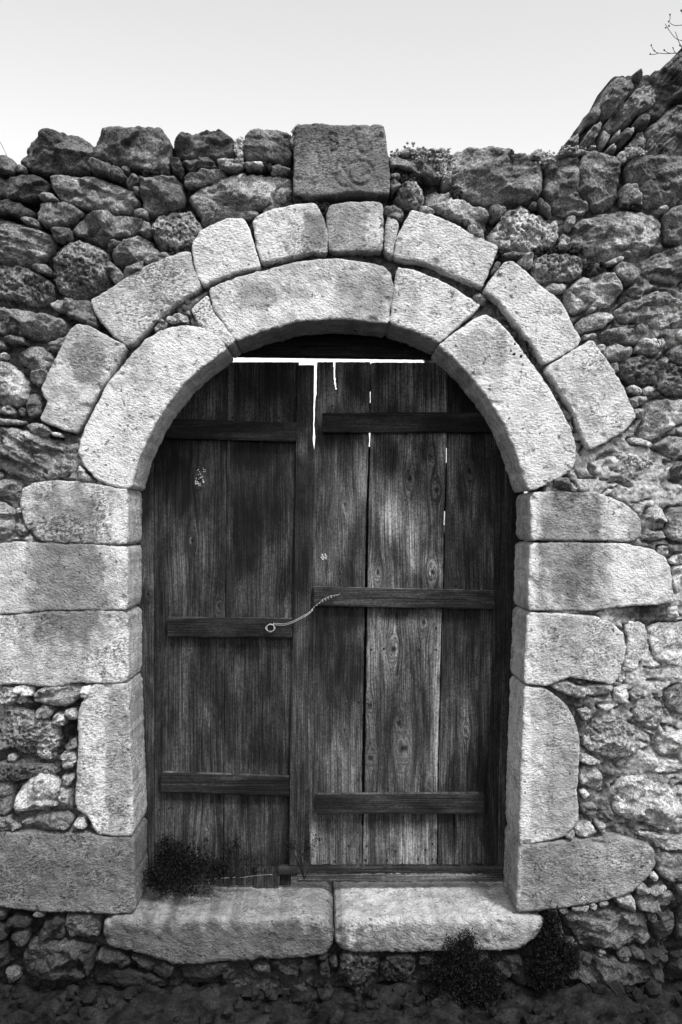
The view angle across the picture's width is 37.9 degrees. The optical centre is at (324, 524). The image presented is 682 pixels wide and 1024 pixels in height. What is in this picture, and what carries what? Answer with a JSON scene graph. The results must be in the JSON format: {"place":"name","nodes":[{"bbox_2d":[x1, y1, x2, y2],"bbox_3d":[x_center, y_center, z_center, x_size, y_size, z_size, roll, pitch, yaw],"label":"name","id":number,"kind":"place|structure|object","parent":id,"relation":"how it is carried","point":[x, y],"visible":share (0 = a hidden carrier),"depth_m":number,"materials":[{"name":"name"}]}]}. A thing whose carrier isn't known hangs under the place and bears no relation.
{"place":"outdoors","nodes":[
{"label":"outdoors","id":0,"kind":"place"},
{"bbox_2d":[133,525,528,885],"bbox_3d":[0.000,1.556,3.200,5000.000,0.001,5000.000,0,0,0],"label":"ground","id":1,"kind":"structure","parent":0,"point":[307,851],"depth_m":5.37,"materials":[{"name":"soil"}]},
{"bbox_2d":[0,978,681,1023],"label":"ground","id":2,"kind":"structure","parent":0,"point":[579,1003],"depth_m":3.09,"materials":[{"name":"soil"}]},
{"bbox_2d":[0,123,681,993],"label":"stone wall","id":3,"kind":"structure","parent":2,"relation":"on","point":[82,223],"depth_m":3.21,"materials":[{"name":"stone"}]},
{"bbox_2d":[0,201,673,964],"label":"stone archway","id":4,"kind":"object","parent":3,"relation":"attached to","point":[72,581],"visible":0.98,"depth_m":3.20,"materials":[{"name":"stone"}]},
{"bbox_2d":[141,831,230,901],"bbox_3d":[-0.465,1.145,3.331,0.300,0.223,0.187,0,0,0],"label":"shrub","id":5,"kind":"object","parent":4,"relation":"on","point":[163,877],"visible":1,"depth_m":3.33,"materials":[{"name":"black plant"}]},
{"bbox_2d":[212,833,265,880],"bbox_3d":[-0.284,1.130,3.378,0.203,0.165,0.091,0,0,0],"label":"shrub","id":6,"kind":"object","parent":4,"relation":"on","point":[230,850],"visible":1,"depth_m":3.38,"materials":[{"name":"black plant"}]},
{"bbox_2d":[208,874,271,892],"bbox_3d":[-0.286,1.212,3.370,0.221,0.063,0.043,0,0,0],"label":"dead twig","id":7,"kind":"object","parent":4,"relation":"on","point":[234,877],"visible":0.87,"depth_m":3.38,"materials":[{"name":"grey plant"}]},
{"bbox_2d":[279,831,325,878],"bbox_3d":[-0.078,1.134,3.408,0.167,0.155,0.069,0,0,0],"label":"shrub","id":8,"kind":"object","parent":4,"relation":"on","point":[301,863],"visible":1,"depth_m":3.40,"materials":[{"name":"black plant"}]},
{"bbox_2d":[136,334,523,884],"bbox_3d":[0.021,0.271,3.469,1.347,1.960,0.091,0,0,0],"label":"door frame","id":9,"kind":"object","parent":4,"relation":"on","point":[337,346],"visible":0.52,"depth_m":3.44,"materials":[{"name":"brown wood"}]},
{"bbox_2d":[154,362,313,885],"bbox_3d":[-0.324,0.347,3.458,0.580,1.825,0.072,0,0,0],"label":"wooden door","id":10,"kind":"structure","parent":9,"relation":"attached to","point":[233,497],"depth_m":3.45,"materials":[{"name":"grey wood"}]},
{"bbox_2d":[265,594,339,631],"bbox_3d":[-0.074,0.305,3.412,0.256,0.133,0.017,0,0,1],"label":"wire tie","id":11,"kind":"object","parent":10,"relation":"attached to","point":[273,624],"visible":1,"depth_m":3.41,"materials":[{"name":"grey metal"}]},
{"bbox_2d":[308,362,504,864],"bbox_3d":[0.288,0.318,3.458,0.693,1.766,0.072,0,0,0],"label":"wooden door","id":12,"kind":"structure","parent":9,"relation":"attached to","point":[404,671],"depth_m":3.45,"materials":[{"name":"grey wood"}]},
{"bbox_2d":[142,161,643,358],"bbox_3d":[0.222,-0.849,3.214,1.624,0.638,0.047,0,0,0],"label":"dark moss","id":13,"kind":"object","parent":3,"relation":"attached to","point":[455,194],"visible":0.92,"depth_m":3.20,"materials":[{"name":"black plant"}]},
{"bbox_2d":[233,123,646,177],"bbox_3d":[0.374,-1.202,3.240,1.336,0.188,0.129,0,0,0],"label":"crusty moss","id":14,"kind":"object","parent":3,"relation":"on","point":[448,156],"visible":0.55,"depth_m":3.19,"materials":[{"name":"grey plant"}]},
{"bbox_2d":[554,48,681,157],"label":"rock outcrop","id":15,"kind":"object","parent":3,"relation":"on","point":[639,109],"visible":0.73,"depth_m":6.21,"materials":[{"name":"stone"}]},
{"bbox_2d":[649,9,681,56],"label":"dry plant","id":16,"kind":"object","parent":15,"relation":"on","point":[680,45],"visible":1,"depth_m":6.15,"materials":[{"name":"grey plant"}]},
{"bbox_2d":[622,296,681,374],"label":"dry plant","id":17,"kind":"object","parent":3,"relation":"attached to","point":[656,337],"visible":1,"depth_m":3.15,"materials":[{"name":"grey plant"}]},
{"bbox_2d":[0,979,681,1023],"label":"loose rubble","id":18,"kind":"object","parent":2,"relation":"on","point":[49,1012],"visible":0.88,"depth_m":3.10,"materials":[{"name":"stone"}]},
{"bbox_2d":[422,928,508,1014],"bbox_3d":[0.450,1.438,3.127,0.271,0.329,0.191,0,0,0],"label":"shrub","id":19,"kind":"object","parent":2,"relation":"on","point":[460,976],"visible":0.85,"depth_m":3.12,"materials":[{"name":"black plant"}]},
{"bbox_2d":[519,900,587,992],"bbox_3d":[0.733,1.346,3.149,0.173,0.278,0.190,0,0,-44],"label":"shrub","id":20,"kind":"object","parent":2,"relation":"on","point":[555,960],"visible":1,"depth_m":3.14,"materials":[{"name":"black plant"}]},
{"bbox_2d":[0,0,681,524],"label":"sky","id":21,"kind":"structure","parent":0,"point":[521,76],"materials":[{"name":"white"}]}
]}

